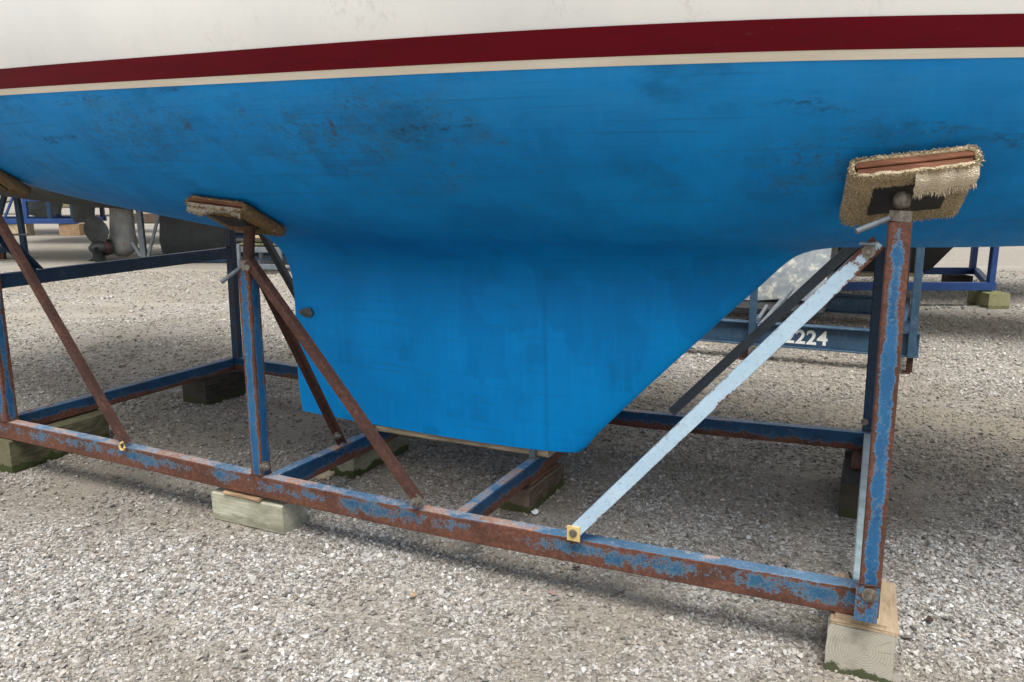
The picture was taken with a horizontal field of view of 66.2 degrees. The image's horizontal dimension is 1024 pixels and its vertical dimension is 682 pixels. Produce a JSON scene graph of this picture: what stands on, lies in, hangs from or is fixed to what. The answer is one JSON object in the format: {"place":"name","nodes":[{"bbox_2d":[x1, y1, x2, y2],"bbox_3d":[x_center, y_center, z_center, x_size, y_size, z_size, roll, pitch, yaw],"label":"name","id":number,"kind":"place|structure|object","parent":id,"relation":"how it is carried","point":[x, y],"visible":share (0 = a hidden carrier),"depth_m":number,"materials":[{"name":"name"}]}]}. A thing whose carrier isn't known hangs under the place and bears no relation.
{"place":"outdoors","nodes":[
{"label":"outdoors","id":0,"kind":"place"},
{"bbox_2d":[62,204,98,207],"bbox_3d":[-20.461,-7.501,39.300,7.080,2.450,2.599,-2,11,-12],"label":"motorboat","id":1,"kind":"object","parent":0,"point":[65,206],"visible":0.01,"depth_m":38.59,"materials":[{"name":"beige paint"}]},
{"bbox_2d":[235,230,243,237],"bbox_3d":[-7.000,-3.368,20.741,3.000,1.550,1.800,0,11,0],"label":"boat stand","id":2,"kind":"object","parent":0,"point":[239,234],"visible":0.03,"depth_m":20.00,"materials":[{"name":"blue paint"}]},
{"bbox_2d":[0,201,1023,681],"bbox_3d":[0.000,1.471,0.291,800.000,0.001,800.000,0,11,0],"label":"ground","id":3,"kind":"structure","parent":0,"point":[48,245],"depth_m":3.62,"materials":[{"name":"grey gravel"}]},
{"bbox_2d":[0,245,7,258],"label":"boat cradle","id":4,"kind":"object","parent":3,"relation":"on","point":[3,251],"visible":0.62,"depth_m":16.22,"materials":[{"name":"blue paint"}]},
{"bbox_2d":[0,196,34,258],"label":"boat stand","id":5,"kind":"object","parent":3,"relation":"on","point":[22,234],"visible":0.32,"depth_m":16.29,"materials":[{"name":"blue paint"}]},
{"bbox_2d":[7,224,34,235],"bbox_3d":[-15.050,-3.396,23.947,0.720,0.360,0.400,0,11,0],"label":"timber block","id":6,"kind":"object","parent":3,"relation":"on","point":[29,229],"depth_m":23.77,"materials":[{"name":"brown wood"}]},
{"bbox_2d":[0,409,108,472],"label":"timber block","id":7,"kind":"object","parent":3,"relation":"on","point":[16,456],"depth_m":4.32,"materials":[{"name":"beige wood"}]},
{"bbox_2d":[58,223,84,235],"bbox_3d":[-13.450,-3.415,24.044,0.620,0.360,0.400,0,11,0],"label":"timber block","id":8,"kind":"object","parent":3,"relation":"on","point":[71,230],"depth_m":23.86,"materials":[{"name":"beige wood"}]},
{"bbox_2d":[3,197,106,223],"bbox_3d":[-15.618,-4.410,24.549,4.700,1.385,2.120,-1,11,-4],"label":"boat cradle","id":9,"kind":"object","parent":8,"relation":"on","point":[59,218],"visible":0.34,"depth_m":23.73,"materials":[{"name":"blue paint"}]},
{"bbox_2d":[27,201,62,216],"bbox_3d":[-15.064,-5.140,24.442,9.270,2.530,2.799,-1,11,-4],"label":"sailboat","id":10,"kind":"object","parent":9,"relation":"on","point":[37,208],"visible":0.03,"depth_m":24.51,"materials":[{"name":"white paint"}]},
{"bbox_2d":[72,205,94,222],"bbox_3d":[-7.476,-4.436,20.529,11.755,2.955,3.628,0,11,0],"label":"sailboat","id":11,"kind":"object","parent":9,"relation":"on","point":[81,214],"visible":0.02,"depth_m":20.68,"materials":[{"name":"white paint"}]},
{"bbox_2d":[134,214,159,222],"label":"timber block","id":12,"kind":"object","parent":3,"relation":"on","point":[149,218],"depth_m":31.59,"materials":[{"name":"brown wood"}]},
{"bbox_2d":[130,210,286,261],"bbox_3d":[-4.253,-2.284,16.062,6.447,1.201,1.500,0,11,0],"label":"boat cradle","id":13,"kind":"object","parent":3,"relation":"on","point":[142,251],"visible":0.15,"depth_m":15.39,"materials":[{"name":"blue paint"}]},
{"bbox_2d":[0,184,224,261],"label":"sailboat","id":14,"kind":"object","parent":13,"relation":"on","point":[177,235],"visible":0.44,"depth_m":15.94,"materials":[{"name":"white paint"}]},
{"bbox_2d":[182,370,245,405],"bbox_3d":[-2.117,0.321,5.649,0.254,0.176,0.403,7,13,30],"label":"timber block","id":15,"kind":"object","parent":3,"relation":"on","point":[219,388],"depth_m":5.52,"materials":[{"name":"brown wood"}]},
{"bbox_2d":[211,487,306,534],"bbox_3d":[-1.148,0.752,3.567,0.413,0.138,0.160,5,12,24],"label":"timber block","id":16,"kind":"object","parent":3,"relation":"on","point":[275,516],"depth_m":3.49,"materials":[{"name":"beige wood"}]},
{"bbox_2d":[223,489,265,501],"bbox_3d":[-1.181,0.680,3.529,0.213,0.015,0.110,5,12,25],"label":"wood shim","id":17,"kind":"object","parent":16,"relation":"on","point":[243,495],"visible":0.45,"depth_m":3.48,"materials":[{"name":"beige wood"}]},
{"bbox_2d":[236,244,288,273],"bbox_3d":[-4.270,-1.484,13.878,0.800,0.520,0.984,1,11,6],"label":"rack","id":18,"kind":"object","parent":3,"relation":"on","point":[263,263],"visible":0.41,"depth_m":13.46,"materials":[{"name":"grey paint"}]},
{"bbox_2d":[239,243,276,246],"bbox_3d":[-4.270,-1.717,13.850,0.800,0.055,0.750,1,11,6],"label":"board","id":19,"kind":"object","parent":18,"relation":"on","point":[257,244],"visible":0.12,"depth_m":13.49,"materials":[{"name":"beige wood"}]},
{"bbox_2d":[242,239,272,242],"bbox_3d":[-4.250,-1.786,13.837,0.730,0.055,0.750,1,11,6],"label":"board","id":20,"kind":"object","parent":19,"relation":"on","point":[258,241],"visible":0.13,"depth_m":13.48,"materials":[{"name":"beige wood"}]},
{"bbox_2d":[315,470,334,479],"bbox_3d":[-0.953,0.665,4.293,0.103,0.020,0.453,2,11,11],"label":"board","id":21,"kind":"object","parent":3,"relation":"on","point":[328,474],"visible":0.15,"depth_m":4.08,"materials":[{"name":"brown wood"}]},
{"bbox_2d":[330,435,408,478],"bbox_3d":[-0.779,0.598,4.332,0.164,0.144,0.512,5,12,25],"label":"timber block","id":22,"kind":"object","parent":3,"relation":"on","point":[353,468],"depth_m":4.18,"materials":[{"name":"beige wood"}]},
{"bbox_2d":[0,144,985,623],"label":"boat cradle","id":23,"kind":"object","parent":3,"relation":"on","point":[898,194],"visible":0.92,"depth_m":3.17,"materials":[{"name":"paint"}]},
{"bbox_2d":[359,425,554,457],"bbox_3d":[-0.292,0.479,3.987,1.083,0.038,0.134,5,12,24],"label":"keel plank","id":24,"kind":"object","parent":23,"relation":"on","point":[540,453],"visible":0.39,"depth_m":3.90,"materials":[{"name":"beige wood"}]},
{"bbox_2d":[0,0,1023,451],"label":"sailboat","id":25,"kind":"object","parent":23,"relation":"on","point":[558,224],"visible":0.94,"depth_m":2.57,"materials":[{"name":"blue paint"}]},
{"bbox_2d":[497,462,563,513],"bbox_3d":[0.090,0.705,3.845,0.187,0.124,0.403,6,13,26],"label":"timber block","id":26,"kind":"object","parent":3,"relation":"on","point":[528,499],"depth_m":3.71,"materials":[{"name":"brown wood"}]},
{"bbox_2d":[526,464,555,485],"bbox_3d":[0.099,0.639,3.805,0.128,0.018,0.283,6,13,27],"label":"wood shim","id":27,"kind":"object","parent":26,"relation":"on","point":[546,471],"visible":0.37,"depth_m":3.77,"materials":[{"name":"brown wood"}]},
{"bbox_2d":[699,247,924,374],"bbox_3d":[2.091,-0.686,7.969,3.620,1.250,2.418,5,12,24],"label":"boat cradle","id":28,"kind":"object","parent":3,"relation":"on","point":[824,338],"visible":0.38,"depth_m":6.70,"materials":[{"name":"blue paint"}]},
{"bbox_2d":[745,247,837,300],"bbox_3d":[2.901,-1.527,8.266,8.686,2.035,1.900,5,12,24],"label":"sailboat","id":29,"kind":"object","parent":28,"relation":"on","point":[796,273],"visible":0.02,"depth_m":7.54,"materials":[{"name":"grey paint"}]},
{"bbox_2d":[838,449,860,518],"bbox_3d":[1.702,0.689,3.813,0.189,0.167,0.532,5,12,24],"label":"timber block","id":30,"kind":"object","parent":3,"relation":"on","point":[849,494],"depth_m":3.61,"materials":[{"name":"brown wood"}]},
{"bbox_2d":[851,449,862,468],"bbox_3d":[1.740,0.578,3.892,0.104,0.018,0.323,5,12,24],"label":"wood shim","id":31,"kind":"object","parent":30,"relation":"on","point":[856,459],"visible":0.51,"depth_m":3.84,"materials":[{"name":"brown wood"}]},
{"bbox_2d":[824,611,896,681],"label":"timber block","id":32,"kind":"object","parent":3,"relation":"on","point":[863,653],"depth_m":2.42,"materials":[{"name":"beige wood"}]},
{"bbox_2d":[830,573,898,636],"bbox_3d":[1.149,0.850,2.559,0.195,0.012,0.337,5,12,23],"label":"plywood sheet","id":33,"kind":"object","parent":32,"relation":"on","point":[892,628],"visible":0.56,"depth_m":2.44,"materials":[{"name":"beige wood"}]},
{"bbox_2d":[834,572,886,627],"bbox_3d":[1.140,0.840,2.561,0.150,0.009,0.309,5,12,24],"label":"plywood sheet","id":34,"kind":"object","parent":33,"relation":"on","point":[882,621],"visible":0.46,"depth_m":2.46,"materials":[{"name":"beige wood"}]},
{"bbox_2d":[923,615,933,621],"bbox_3d":[1.450,0.969,2.735,0.034,0.008,0.030,-5,12,-22],"label":"leaf","id":35,"kind":"object","parent":3,"relation":"on","point":[928,619],"visible":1,"depth_m":2.74,"materials":[{"name":"brown plant"}]},
{"bbox_2d":[941,274,972,281],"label":"timber block","id":36,"kind":"object","parent":3,"relation":"on","point":[956,278],"depth_m":11.50,"materials":[{"name":"brown wood"}]},
{"bbox_2d":[967,290,1010,308],"bbox_3d":[6.020,-0.535,9.925,0.260,0.195,0.460,0,11,0],"label":"timber block","id":37,"kind":"object","parent":3,"relation":"on","point":[990,299],"depth_m":9.72,"materials":[{"name":"beige wood"}]},
{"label":"timber block","id":38,"kind":"object","parent":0,"visible":0},
{"bbox_2d":[831,247,998,289],"bbox_3d":[4.516,-1.446,10.616,4.732,1.288,1.885,0,11,0],"label":"boat cradle","id":39,"kind":"object","parent":38,"relation":"on","point":[987,282],"visible":0.3,"depth_m":9.81,"materials":[{"name":"blue paint"}]},
{"bbox_2d":[835,247,952,272],"bbox_3d":[4.931,-1.998,10.257,8.663,2.205,2.599,0,11,0],"label":"sailboat","id":40,"kind":"object","parent":39,"relation":"on","point":[933,256],"visible":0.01,"depth_m":10.36,"materials":[{"name":"black paint"}]}
]}

